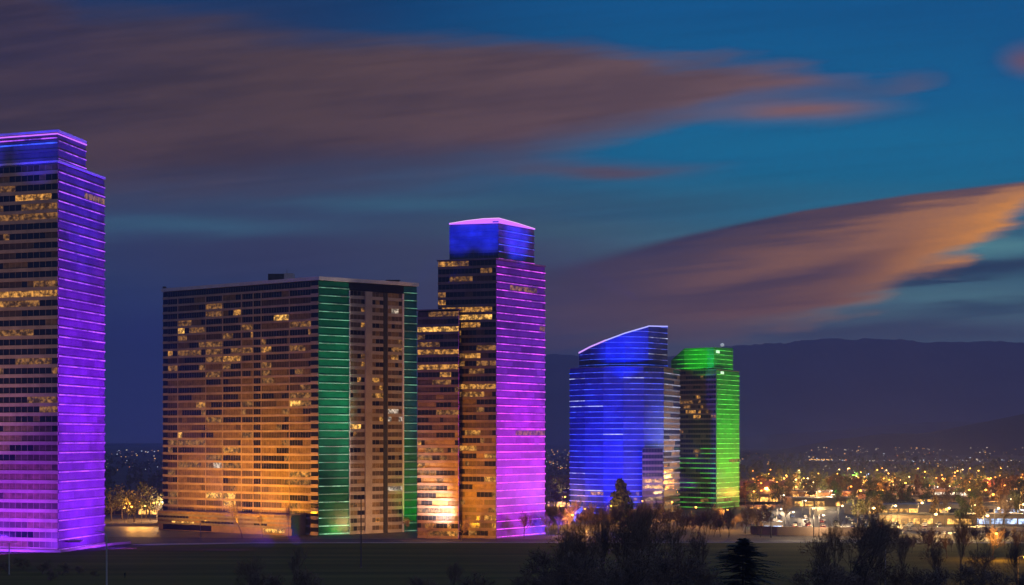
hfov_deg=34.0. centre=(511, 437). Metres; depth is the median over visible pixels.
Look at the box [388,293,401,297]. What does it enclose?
window
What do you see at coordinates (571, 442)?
window
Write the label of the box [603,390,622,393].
window
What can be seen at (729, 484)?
window
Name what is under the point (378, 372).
window
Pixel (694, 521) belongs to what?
bare tree
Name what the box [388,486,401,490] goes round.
window
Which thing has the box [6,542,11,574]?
lamp post
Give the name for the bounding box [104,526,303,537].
forecourt
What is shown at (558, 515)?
bare tree
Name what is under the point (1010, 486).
leafy tree
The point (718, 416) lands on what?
window
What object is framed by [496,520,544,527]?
window
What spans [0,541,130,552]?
retaining wall
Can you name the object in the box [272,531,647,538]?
plaza
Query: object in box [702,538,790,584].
spruce tree
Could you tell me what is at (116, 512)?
window
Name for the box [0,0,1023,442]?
sky
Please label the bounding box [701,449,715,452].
window
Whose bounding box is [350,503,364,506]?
window
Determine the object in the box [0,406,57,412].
window
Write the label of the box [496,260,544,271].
window
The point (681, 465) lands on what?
window
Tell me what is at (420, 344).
window
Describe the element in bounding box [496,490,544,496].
window
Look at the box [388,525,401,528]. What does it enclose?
window
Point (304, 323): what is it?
window
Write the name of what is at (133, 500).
leafy tree
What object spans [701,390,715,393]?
window
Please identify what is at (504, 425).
window
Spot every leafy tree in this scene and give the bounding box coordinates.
[104,488,125,520]
[109,483,135,518]
[121,489,147,521]
[136,482,160,517]
[144,486,162,519]
[153,487,162,506]
[545,486,554,505]
[546,484,559,501]
[547,478,557,490]
[550,479,564,492]
[556,477,565,492]
[558,482,569,492]
[565,491,569,503]
[739,482,751,504]
[745,483,760,505]
[757,476,765,488]
[765,474,775,480]
[769,482,779,504]
[772,481,790,500]
[776,481,791,495]
[785,474,796,488]
[791,473,801,485]
[801,480,816,495]
[810,471,823,489]
[810,472,821,487]
[824,473,838,486]
[825,476,836,490]
[828,478,847,495]
[828,480,841,495]
[835,476,846,488]
[842,476,852,489]
[848,480,864,498]
[848,493,870,524]
[853,477,863,489]
[860,490,874,511]
[864,476,872,487]
[865,480,878,495]
[865,491,876,517]
[868,490,886,510]
[870,479,883,491]
[870,494,883,522]
[875,473,882,482]
[875,481,891,493]
[881,483,894,497]
[882,485,896,502]
[889,473,900,484]
[894,484,910,501]
[895,482,905,497]
[902,472,910,484]
[903,485,914,501]
[909,479,924,494]
[911,474,924,485]
[918,482,935,500]
[927,494,940,512]
[935,475,945,487]
[939,480,953,494]
[942,475,951,487]
[951,478,965,494]
[954,495,967,522]
[958,475,970,495]
[962,480,977,495]
[963,473,973,481]
[964,477,979,494]
[966,492,982,511]
[968,496,988,525]
[969,482,979,495]
[975,475,985,487]
[975,481,990,494]
[975,482,988,495]
[989,479,1003,493]
[991,477,1008,488]
[991,485,1008,501]
[992,473,1008,486]
[998,480,1017,494]
[1002,475,1016,488]
[1008,480,1019,495]
[1008,486,1023,508]
[1008,490,1022,512]
[1015,479,1023,495]
[1020,490,1023,509]
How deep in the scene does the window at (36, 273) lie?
609.30 m
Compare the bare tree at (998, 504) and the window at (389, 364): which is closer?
the window at (389, 364)
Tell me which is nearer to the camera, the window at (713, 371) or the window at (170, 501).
the window at (170, 501)
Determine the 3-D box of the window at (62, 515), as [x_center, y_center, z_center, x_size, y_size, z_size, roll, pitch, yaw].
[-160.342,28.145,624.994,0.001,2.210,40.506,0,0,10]
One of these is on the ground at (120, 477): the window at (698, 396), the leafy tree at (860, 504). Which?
the leafy tree at (860, 504)
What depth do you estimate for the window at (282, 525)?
723.21 m
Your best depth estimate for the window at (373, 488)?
722.68 m
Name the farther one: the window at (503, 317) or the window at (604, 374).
the window at (604, 374)
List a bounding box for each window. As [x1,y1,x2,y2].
[0,134,57,142]
[0,142,57,151]
[0,151,57,160]
[0,164,57,173]
[0,174,57,182]
[0,183,57,192]
[0,193,57,201]
[0,203,57,211]
[0,212,57,220]
[0,222,57,230]
[0,232,57,239]
[0,241,57,249]
[0,251,57,259]
[0,261,57,268]
[0,271,57,278]
[0,280,57,287]
[0,290,57,297]
[0,300,57,306]
[0,309,57,316]
[0,319,57,326]
[0,329,57,335]
[0,338,57,345]
[0,348,57,354]
[0,358,57,364]
[0,367,57,373]
[0,377,57,383]
[0,387,57,392]
[0,397,57,402]
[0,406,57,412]
[0,416,57,421]
[0,426,57,431]
[0,435,57,440]
[0,445,57,450]
[0,455,57,460]
[0,464,57,469]
[0,474,57,479]
[0,483,57,489]
[0,493,57,498]
[0,502,57,508]
[0,512,57,518]
[0,521,57,528]
[0,531,57,537]
[0,541,57,547]
[58,135,85,149]
[58,142,85,158]
[58,151,85,166]
[58,164,103,185]
[58,174,103,194]
[58,183,103,203]
[58,193,103,213]
[58,203,103,222]
[58,212,103,231]
[58,222,103,240]
[58,232,103,249]
[58,242,103,258]
[58,251,103,267]
[58,261,103,276]
[58,271,103,285]
[58,280,103,295]
[58,290,103,304]
[58,300,103,313]
[58,309,103,322]
[58,319,103,331]
[58,329,103,340]
[58,338,103,349]
[58,348,103,358]
[58,358,103,367]
[58,368,103,377]
[58,377,103,386]
[58,387,103,395]
[58,397,103,404]
[58,406,103,413]
[58,416,103,422]
[58,426,103,431]
[58,435,103,440]
[58,445,103,450]
[58,454,103,460]
[58,463,103,470]
[58,472,103,479]
[58,481,103,489]
[58,490,103,499]
[58,499,103,508]
[58,508,103,518]
[58,517,103,528]
[58,527,103,537]
[58,536,103,547]
[115,509,124,513]
[139,509,148,513]
[158,511,290,517]
[158,515,290,522]
[158,519,290,526]
[168,281,310,296]
[168,289,310,304]
[168,297,310,311]
[168,305,310,318]
[168,313,310,326]
[168,321,310,333]
[168,329,310,341]
[168,337,310,348]
[168,345,310,355]
[168,353,310,363]
[168,361,310,370]
[168,369,310,378]
[168,377,310,385]
[168,384,310,392]
[168,392,310,400]
[168,400,310,407]
[168,408,310,414]
[168,416,310,422]
[168,424,310,429]
[168,432,310,437]
[168,440,310,445]
[168,447,310,452]
[168,455,310,460]
[168,462,310,468]
[168,469,310,476]
[168,477,310,484]
[168,484,310,492]
[168,492,310,500]
[168,499,310,508]
[168,506,310,516]
[263,529,283,532]
[311,281,317,285]
[311,352,317,356]
[311,360,317,364]
[311,368,317,372]
[311,376,317,380]
[311,384,317,388]
[311,392,317,396]
[311,400,317,404]
[311,408,317,412]
[311,416,317,420]
[311,424,317,428]
[311,511,317,515]
[311,519,317,523]
[311,527,317,531]
[319,281,348,287]
[319,289,348,295]
[319,297,348,303]
[319,305,348,311]
[319,313,348,318]
[319,321,348,326]
[319,329,348,334]
[319,337,348,342]
[319,344,348,350]
[319,352,348,358]
[319,360,348,366]
[319,368,348,373]
[319,376,348,381]
[319,384,348,389]
[319,392,348,397]
[319,400,348,405]
[319,408,348,413]
[319,416,348,421]
[319,424,348,429]
[319,432,348,436]
[319,440,348,444]
[319,448,348,452]
[319,456,348,460]
[319,464,348,468]
[319,471,348,476]
[319,479,348,484]
[319,487,348,492]
[319,495,348,500]
[319,503,348,508]
[319,511,348,516]
[319,519,348,524]
[319,527,348,532]
[350,291,364,295]
[350,299,364,303]
[350,306,364,311]
[350,314,364,319]
[350,322,364,326]
[350,330,364,334]
[350,338,364,342]
[350,346,364,350]
[350,354,364,358]
[350,361,364,365]
[350,369,364,373]
[350,377,364,381]
[350,385,364,389]
[350,393,364,397]
[350,401,364,404]
[350,409,364,412]
[350,416,364,420]
[350,424,364,428]
[350,432,364,436]
[350,440,364,444]
[350,448,364,451]
[350,456,364,459]
[350,463,364,467]
[350,471,364,475]
[350,479,364,483]
[350,487,364,491]
[350,495,364,499]
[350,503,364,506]
[350,510,364,514]
[350,518,364,522]
[350,526,364,530]
[372,292,382,296]
[372,300,382,304]
[372,308,382,312]
[372,315,382,319]
[372,323,382,327]
[372,331,382,335]
[372,339,382,343]
[372,347,382,350]
[372,354,382,358]
[372,362,382,366]
[372,370,382,374]
[372,378,382,381]
[372,386,382,389]
[372,393,382,397]
[372,401,382,405]
[372,409,382,412]
[372,417,382,420]
[372,424,382,428]
[372,432,382,436]
[372,440,382,443]
[372,448,382,451]
[372,456,382,459]
[372,463,382,467]
[372,471,382,475]
[372,479,382,482]
[372,487,382,490]
[372,494,382,498]
[372,502,382,506]
[372,510,382,514]
[372,518,382,521]
[372,525,382,529]
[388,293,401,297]
[388,301,401,305]
[388,309,401,313]
[388,316,401,320]
[388,324,401,328]
[388,332,401,336]
[388,340,401,343]
[388,347,401,351]
[388,355,401,359]
[388,363,401,367]
[388,370,401,374]
[388,378,401,382]
[388,386,401,390]
[388,394,401,397]
[388,401,401,405]
[388,409,401,413]
[388,417,401,420]
[388,425,401,428]
[388,432,401,436]
[388,440,401,443]
[388,448,401,451]
[388,455,401,459]
[388,463,401,467]
[388,471,401,474]
[388,478,401,482]
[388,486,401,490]
[388,494,401,498]
[388,501,401,505]
[388,509,401,513]
[388,517,401,521]
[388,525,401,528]
[404,286,416,291]
[404,294,416,299]
[404,302,416,307]
[404,309,416,314]
[404,317,416,322]
[404,325,416,329]
[404,332,416,337]
[404,340,416,345]
[404,348,416,352]
[404,355,416,360]
[404,363,416,368]
[404,371,416,375]
[404,379,416,383]
[404,386,416,391]
[404,394,416,398]
[404,402,416,406]
[404,409,416,413]
[404,417,416,421]
[404,425,416,429]
[404,432,416,436]
[404,440,416,444]
[404,448,416,452]
[404,455,416,459]
[404,463,416,467]
[404,471,416,475]
[404,478,416,483]
[404,486,416,490]
[404,493,416,498]
[404,501,416,506]
[404,509,416,513]
[404,516,416,521]
[404,524,416,529]
[418,311,458,316]
[418,319,458,324]
[418,326,458,331]
[418,334,458,339]
[418,342,458,346]
[418,349,458,354]
[418,357,458,361]
[418,364,458,369]
[418,372,458,376]
[418,380,458,384]
[418,387,458,391]
[418,395,458,399]
[418,402,458,406]
[418,410,458,414]
[418,417,458,421]
[418,425,458,429]
[418,433,458,436]
[418,440,458,444]
[418,448,458,452]
[418,455,458,459]
[418,463,458,467]
[418,470,458,474]
[418,478,458,482]
[418,485,458,490]
[418,493,458,497]
[418,500,458,505]
[418,508,458,512]
[418,516,458,520]
[418,523,458,528]
[418,531,458,535]
[438,260,495,266]
[438,268,495,273]
[438,275,495,281]
[438,283,495,289]
[438,291,495,296]
[438,299,495,304]
[438,306,495,311]
[450,224,497,229]
[450,231,497,236]
[450,238,497,243]
[450,245,497,251]
[450,253,497,258]
[460,314,495,319]
[460,322,495,327]
[460,330,495,334]
[460,337,495,342]
[460,345,495,350]
[460,353,495,357]
[460,361,495,365]
[460,368,495,373]
[460,376,495,380]
[460,384,495,388]
[460,392,495,396]
[460,399,495,403]
[460,407,495,411]
[460,415,495,419]
[460,423,495,427]
[460,430,495,434]
[460,438,495,442]
[460,446,495,450]
[460,453,495,457]
[460,461,495,465]
[460,469,495,473]
[460,477,495,481]
[460,484,495,488]
[460,492,495,496]
[460,500,495,504]
[460,507,495,512]
[460,515,495,519]
[460,523,495,527]
[460,530,495,535]
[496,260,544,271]
[496,268,544,278]
[496,275,544,286]
[496,283,544,293]
[496,291,544,301]
[496,299,544,308]
[496,306,544,316]
[496,314,544,323]
[496,322,544,330]
[496,330,544,338]
[496,337,544,345]
[496,345,544,353]
[496,353,544,360]
[496,361,544,368]
[496,368,544,375]
[496,376,544,382]
[496,384,544,390]
[496,392,544,397]
[496,399,544,405]
[496,407,544,412]
[496,415,544,419]
[496,423,544,427]
[496,430,544,434]
[496,438,544,442]
[496,445,544,450]
[496,453,544,457]
[496,460,544,465]
[496,468,544,473]
[496,475,544,481]
[496,483,544,488]
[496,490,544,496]
[496,497,544,504]
[496,505,544,512]
[496,512,544,519]
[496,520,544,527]
[496,527,544,535]
[498,224,533,234]
[498,231,533,241]
[498,238,533,248]
[498,245,533,255]
[498,253,533,262]
[557,502,565,506]
[570,368,584,372]
[570,374,584,377]
[570,380,584,383]
[570,385,584,388]
[570,391,584,394]
[570,396,584,399]
[570,402,584,405]
[570,408,584,410]
[570,413,584,416]
[570,419,584,421]
[570,424,584,427]
[570,430,584,432]
[570,435,584,438]
[570,441,584,444]
[570,447,584,449]
[570,452,584,455]
[570,458,584,460]
[570,463,584,466]
[570,469,584,471]
[570,474,584,477]
[570,480,584,483]
[570,485,584,488]
[570,491,584,494]
[570,496,584,499]
[585,368,602,371]
[585,373,602,376]
[585,379,602,382]
[585,385,602,388]
[585,390,602,393]
[585,396,602,399]
[585,402,602,404]
[585,407,602,410]
[585,413,602,416]
[585,419,602,421]
[585,424,602,427]
[585,430,602,432]
[585,435,602,438]
[585,441,602,444]
[585,447,602,449]
[585,452,602,455]
[585,458,602,461]
[585,463,602,466]
[585,469,602,472]
[585,475,602,477]
[585,480,602,483]
[585,486,602,489]
[585,491,602,494]
[585,497,602,500]
[585,503,602,505]
[603,368,622,370]
[603,373,622,376]
[603,379,622,382]
[603,385,622,387]
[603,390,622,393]
[603,396,622,399]
[603,401,622,404]
[603,407,622,410]
[603,413,622,415]
[603,418,622,421]
[603,424,622,427]
[603,430,622,432]
[603,435,622,438]
[603,441,622,444]
[603,447,622,449]
[603,452,622,455]
[603,458,622,461]
[603,464,622,466]
[603,469,622,472]
[603,475,622,478]
[603,481,615,483]
[603,486,615,489]
[623,368,643,370]
[623,373,643,376]
[623,379,643,381]
[623,385,643,387]
[623,390,643,393]
[623,396,643,398]
[623,401,643,404]
[623,407,643,410]
[623,413,643,415]
[623,418,643,421]
[623,424,643,427]
[623,430,643,432]
[623,435,643,438]
[623,441,643,444]
[623,447,643,449]
[623,452,641,455]
[623,458,641,461]
[623,464,641,466]
[623,469,641,472]
[623,475,641,478]
[624,481,641,483]
[626,486,641,489]
[628,492,641,495]
[642,449,662,452]
[642,455,662,458]
[642,461,662,464]
[642,467,662,470]
[642,473,662,476]
[642,479,662,482]
[642,485,662,488]
[642,491,662,494]
[642,497,662,500]
[644,368,663,371]
[644,373,663,376]
[644,379,663,382]
[644,385,663,387]
[644,390,663,393]
[644,396,663,399]
[644,402,663,404]
[644,407,663,410]
[644,413,663,416]
[644,418,663,421]
[644,424,663,427]
[644,430,663,432]
[644,435,663,438]
[644,441,663,444]
[646,503,662,506]
[664,368,679,373]
[664,374,679,379]
[664,379,679,384]
[664,385,679,389]
[664,391,679,395]
[664,396,679,400]
[664,402,679,406]
[664,407,679,411]
[664,413,679,417]
[664,419,679,422]
[664,424,679,427]
[664,430,679,433]
[664,435,679,438]
[664,441,679,444]
[664,446,679,449]
[664,452,679,455]
[664,457,679,461]
[664,463,679,466]
[664,468,679,472]
[664,473,679,477]
[664,479,679,483]
[664,484,679,489]
[664,490,679,494]
[664,495,679,500]
[664,500,679,505]
[680,371,700,374]
[680,376,700,378]
[680,381,700,383]
[680,386,700,388]
[680,391,700,393]
[680,395,700,398]
[680,400,700,403]
[680,405,700,408]
[680,410,700,412]
[680,415,700,417]
[680,420,700,422]
[680,425,700,427]
[680,430,700,432]
[680,435,700,437]
[680,440,700,442]
[680,444,700,447]
[680,449,700,452]
[680,454,700,456]
[680,459,700,461]
[680,464,700,466]
[680,469,700,471]
[680,474,700,476]
[680,479,700,481]
[680,483,700,486]
[680,488,700,491]
[680,493,700,496]
[680,498,700,501]
[680,503,700,506]
[701,370,715,373]
[701,375,715,378]
[701,380,715,383]
[701,385,715,388]
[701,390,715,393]
[701,395,715,397]
[701,400,715,402]
[701,405,715,407]
[701,410,715,412]
[701,415,715,417]
[701,420,715,422]
[701,425,715,427]
[701,430,715,432]
[701,435,715,437]
[701,440,715,442]
[701,445,715,447]
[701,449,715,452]
[701,454,715,457]
[701,459,715,462]
[701,464,715,466]
[701,469,715,471]
[701,474,715,476]
[701,479,715,481]
[701,484,715,486]
[701,489,715,491]
[701,494,715,496]
[701,499,715,501]
[701,504,715,506]
[717,370,738,374]
[717,375,738,379]
[717,380,738,384]
[717,385,738,389]
[717,390,738,394]
[717,395,738,398]
[717,400,738,403]
[717,405,738,408]
[717,410,738,413]
[717,415,738,418]
[717,420,738,422]
[717,425,738,427]
[717,430,738,432]
[717,435,738,437]
[717,440,738,442]
[717,444,738,447]
[717,449,738,452]
[717,454,738,457]
[717,459,738,462]
[717,464,738,466]
[717,468,738,471]
[717,473,738,476]
[717,478,738,481]
[717,483,738,486]
[717,488,738,491]
[717,492,738,496]
[717,497,738,501]
[717,502,738,506]
[760,497,767,500]
[795,501,803,505]
[805,501,812,505]
[815,501,823,505]
[896,518,906,523]
[909,509,917,512]
[909,519,919,523]
[922,519,932,523]
[947,519,957,523]
[949,508,957,512]
[977,519,988,523]
[991,519,1002,523]
[1005,519,1016,523]
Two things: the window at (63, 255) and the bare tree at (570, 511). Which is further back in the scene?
the bare tree at (570, 511)
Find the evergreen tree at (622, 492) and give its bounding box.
[608,478,634,523]
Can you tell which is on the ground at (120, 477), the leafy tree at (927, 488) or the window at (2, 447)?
the leafy tree at (927, 488)
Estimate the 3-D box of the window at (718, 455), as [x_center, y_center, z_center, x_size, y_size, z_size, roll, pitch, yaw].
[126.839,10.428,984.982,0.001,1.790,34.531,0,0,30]
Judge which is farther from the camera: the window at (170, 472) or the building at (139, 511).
the building at (139, 511)
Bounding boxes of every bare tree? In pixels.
[230,554,266,584]
[286,546,309,583]
[401,516,412,528]
[425,521,433,536]
[446,562,464,584]
[457,517,470,536]
[518,510,532,537]
[537,513,552,535]
[545,501,556,530]
[546,518,593,574]
[549,506,560,529]
[549,513,558,531]
[551,529,578,584]
[554,510,566,530]
[559,502,582,531]
[563,524,606,569]
[569,500,583,512]
[576,512,587,530]
[580,502,593,531]
[581,509,615,571]
[593,502,608,533]
[604,498,628,525]
[606,507,618,522]
[607,514,654,569]
[611,497,660,577]
[615,504,625,520]
[615,509,678,584]
[652,506,661,521]
[656,498,666,521]
[660,516,687,565]
[663,506,673,525]
[669,509,680,527]
[673,501,682,528]
[681,511,692,533]
[681,528,709,578]
[689,509,699,533]
[695,510,707,535]
[696,505,710,533]
[704,505,713,535]
[708,509,723,536]
[711,516,722,534]
[712,503,723,517]
[719,504,739,537]
[725,517,734,535]
[733,514,741,526]
[741,500,758,533]
[754,502,773,536]
[778,495,795,523]
[798,528,835,584]
[819,518,848,579]
[823,506,908,583]
[834,489,841,504]
[834,490,850,512]
[845,487,856,499]
[849,509,899,584]
[859,495,872,518]
[871,513,903,584]
[891,529,912,584]
[904,532,914,548]
[911,524,945,553]
[918,539,946,571]
[920,525,935,554]
[938,532,950,554]
[940,489,951,500]
[940,496,951,509]
[947,538,953,551]
[949,490,964,501]
[951,508,978,581]
[957,525,972,555]
[960,494,968,507]
[965,544,1000,584]
[968,527,985,549]
[975,490,985,502]
[986,525,1005,555]
[994,495,1005,512]
[998,498,1013,524]
[999,492,1010,503]
[1000,527,1009,543]
[1003,538,1023,580]
[1007,527,1023,556]
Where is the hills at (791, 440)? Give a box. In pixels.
[545,421,986,447]
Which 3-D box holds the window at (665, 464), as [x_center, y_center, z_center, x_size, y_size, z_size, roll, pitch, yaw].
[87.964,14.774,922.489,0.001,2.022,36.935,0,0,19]
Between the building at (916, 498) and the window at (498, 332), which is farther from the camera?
the building at (916, 498)
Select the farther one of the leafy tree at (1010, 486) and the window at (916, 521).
the leafy tree at (1010, 486)
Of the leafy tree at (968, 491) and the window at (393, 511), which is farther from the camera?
the leafy tree at (968, 491)
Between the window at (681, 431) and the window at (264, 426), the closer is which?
the window at (264, 426)
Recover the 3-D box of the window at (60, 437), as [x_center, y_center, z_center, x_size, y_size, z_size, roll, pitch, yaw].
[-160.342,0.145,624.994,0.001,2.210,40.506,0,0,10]
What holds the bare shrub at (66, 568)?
on the lawn at (336, 564)
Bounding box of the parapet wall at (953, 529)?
[903,527,1023,530]
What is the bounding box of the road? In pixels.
[104,537,1020,543]
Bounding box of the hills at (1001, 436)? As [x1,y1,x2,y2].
[739,414,1023,454]
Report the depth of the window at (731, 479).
985.86 m
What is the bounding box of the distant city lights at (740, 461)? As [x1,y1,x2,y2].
[107,447,1021,469]
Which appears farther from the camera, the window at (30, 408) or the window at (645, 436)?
the window at (645, 436)
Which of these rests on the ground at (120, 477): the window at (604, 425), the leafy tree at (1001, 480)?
the leafy tree at (1001, 480)
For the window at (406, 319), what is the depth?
732.99 m
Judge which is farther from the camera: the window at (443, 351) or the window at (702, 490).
the window at (702, 490)
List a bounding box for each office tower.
[0,130,105,549]
[416,218,545,538]
[569,325,679,513]
[671,347,739,508]
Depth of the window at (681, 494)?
982.02 m
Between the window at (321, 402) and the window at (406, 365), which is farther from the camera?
the window at (406, 365)
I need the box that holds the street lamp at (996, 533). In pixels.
[990,532,997,559]
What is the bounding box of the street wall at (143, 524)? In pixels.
[104,523,157,526]
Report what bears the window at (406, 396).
in the slab tower at (281, 395)
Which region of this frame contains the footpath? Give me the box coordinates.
[132,542,1009,544]
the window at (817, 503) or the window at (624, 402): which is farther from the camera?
the window at (817, 503)
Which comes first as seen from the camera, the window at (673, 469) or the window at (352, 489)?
the window at (352, 489)
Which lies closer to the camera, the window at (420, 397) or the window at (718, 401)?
the window at (420, 397)
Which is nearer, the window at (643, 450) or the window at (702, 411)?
the window at (643, 450)
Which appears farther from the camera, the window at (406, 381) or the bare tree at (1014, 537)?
the window at (406, 381)
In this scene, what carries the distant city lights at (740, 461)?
on the ground at (120, 477)
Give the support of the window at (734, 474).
in the office tower at (709, 426)
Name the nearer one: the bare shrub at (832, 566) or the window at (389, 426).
the bare shrub at (832, 566)
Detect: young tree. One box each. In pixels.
[224,499,244,537]
[256,512,262,535]
[285,504,292,537]
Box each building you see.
[104,503,162,514]
[545,491,569,506]
[739,479,787,488]
[739,487,779,501]
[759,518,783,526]
[781,488,820,498]
[785,494,858,506]
[798,489,894,498]
[843,501,961,514]
[847,499,904,502]
[862,483,921,492]
[877,510,974,524]
[893,493,952,501]
[900,502,1011,508]
[911,486,967,495]
[937,494,1011,501]
[964,479,1019,490]
[967,510,1023,524]
[976,503,1023,512]
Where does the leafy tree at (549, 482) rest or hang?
on the ground at (120, 477)
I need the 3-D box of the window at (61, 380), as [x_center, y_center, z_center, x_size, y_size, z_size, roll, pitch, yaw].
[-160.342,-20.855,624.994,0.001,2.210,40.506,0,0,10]
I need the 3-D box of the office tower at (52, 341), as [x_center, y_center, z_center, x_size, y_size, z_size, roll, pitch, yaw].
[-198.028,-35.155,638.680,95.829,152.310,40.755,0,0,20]
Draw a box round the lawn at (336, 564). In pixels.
[0,543,1023,584]
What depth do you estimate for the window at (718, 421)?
985.14 m
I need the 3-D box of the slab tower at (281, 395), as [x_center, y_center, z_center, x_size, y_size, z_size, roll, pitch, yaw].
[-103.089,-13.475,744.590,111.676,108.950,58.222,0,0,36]
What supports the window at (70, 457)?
in the office tower at (52, 341)
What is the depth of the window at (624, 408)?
898.51 m
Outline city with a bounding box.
[104,452,1023,492]
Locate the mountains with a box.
[105,338,1023,445]
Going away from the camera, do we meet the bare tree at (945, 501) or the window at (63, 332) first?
the window at (63, 332)
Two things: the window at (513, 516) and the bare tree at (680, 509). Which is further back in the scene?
the bare tree at (680, 509)
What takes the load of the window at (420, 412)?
in the office tower at (481, 347)
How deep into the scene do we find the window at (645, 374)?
901.59 m
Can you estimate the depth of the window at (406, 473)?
732.99 m
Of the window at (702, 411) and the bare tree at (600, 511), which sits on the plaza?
the bare tree at (600, 511)
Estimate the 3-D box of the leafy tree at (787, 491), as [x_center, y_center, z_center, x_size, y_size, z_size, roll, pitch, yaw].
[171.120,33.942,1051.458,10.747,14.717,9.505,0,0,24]
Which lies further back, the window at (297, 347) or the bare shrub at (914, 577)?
the window at (297, 347)
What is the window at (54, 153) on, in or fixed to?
in the office tower at (52, 341)
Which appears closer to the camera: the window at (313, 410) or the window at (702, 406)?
the window at (313, 410)
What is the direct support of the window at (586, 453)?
in the office tower at (624, 406)
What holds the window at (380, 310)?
in the slab tower at (281, 395)
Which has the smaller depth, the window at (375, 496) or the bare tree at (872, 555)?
the bare tree at (872, 555)
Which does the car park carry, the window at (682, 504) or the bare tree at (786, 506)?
the bare tree at (786, 506)
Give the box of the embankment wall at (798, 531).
[750,526,898,535]
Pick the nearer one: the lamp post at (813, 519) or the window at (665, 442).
the lamp post at (813, 519)
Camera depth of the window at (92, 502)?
623.75 m
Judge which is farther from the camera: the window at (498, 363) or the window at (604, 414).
the window at (604, 414)
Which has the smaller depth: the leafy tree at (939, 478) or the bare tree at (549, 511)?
the bare tree at (549, 511)
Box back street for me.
[739,501,784,504]
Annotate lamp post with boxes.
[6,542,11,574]
[99,531,107,584]
[813,500,814,537]
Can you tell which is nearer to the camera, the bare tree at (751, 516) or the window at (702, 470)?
the bare tree at (751, 516)
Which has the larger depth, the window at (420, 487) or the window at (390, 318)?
the window at (390, 318)
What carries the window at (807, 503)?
in the building at (824, 501)
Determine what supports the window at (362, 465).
in the slab tower at (281, 395)
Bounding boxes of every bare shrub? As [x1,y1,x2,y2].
[13,557,30,568]
[36,559,51,572]
[46,569,57,580]
[58,562,71,574]
[75,566,85,572]
[241,569,272,584]
[262,573,285,584]
[290,566,325,584]
[406,575,435,584]
[453,572,495,584]
[509,570,542,584]
[519,546,568,584]
[642,545,710,584]
[789,563,843,584]
[806,555,847,584]
[820,564,863,584]
[841,570,863,584]
[843,552,896,584]
[883,558,910,584]
[899,565,925,584]
[910,566,951,584]
[930,566,952,584]
[950,561,997,584]
[975,567,1012,584]
[1006,572,1023,584]
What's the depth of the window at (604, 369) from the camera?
899.50 m
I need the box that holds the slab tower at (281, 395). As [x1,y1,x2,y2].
[157,276,418,535]
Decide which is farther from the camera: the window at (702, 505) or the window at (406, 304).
the window at (702, 505)
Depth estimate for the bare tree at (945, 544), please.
570.13 m
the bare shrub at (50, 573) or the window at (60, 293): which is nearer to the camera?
the bare shrub at (50, 573)
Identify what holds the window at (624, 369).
in the office tower at (624, 406)
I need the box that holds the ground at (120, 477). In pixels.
[0,443,1023,553]
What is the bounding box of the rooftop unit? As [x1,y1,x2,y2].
[268,273,294,279]
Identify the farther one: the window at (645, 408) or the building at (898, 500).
the building at (898, 500)
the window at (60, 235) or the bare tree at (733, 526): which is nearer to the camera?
the window at (60, 235)
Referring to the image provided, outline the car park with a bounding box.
[740,499,996,533]
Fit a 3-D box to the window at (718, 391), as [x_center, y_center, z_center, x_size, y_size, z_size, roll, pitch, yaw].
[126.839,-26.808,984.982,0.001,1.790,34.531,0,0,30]
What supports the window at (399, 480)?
in the slab tower at (281, 395)
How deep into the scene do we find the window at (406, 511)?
732.99 m
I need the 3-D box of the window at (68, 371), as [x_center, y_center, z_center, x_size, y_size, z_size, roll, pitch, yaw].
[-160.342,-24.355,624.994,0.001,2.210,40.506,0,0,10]
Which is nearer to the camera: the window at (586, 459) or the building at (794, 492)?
the window at (586, 459)
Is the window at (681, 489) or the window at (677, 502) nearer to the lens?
the window at (677, 502)
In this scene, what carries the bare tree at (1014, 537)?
on the lawn at (336, 564)

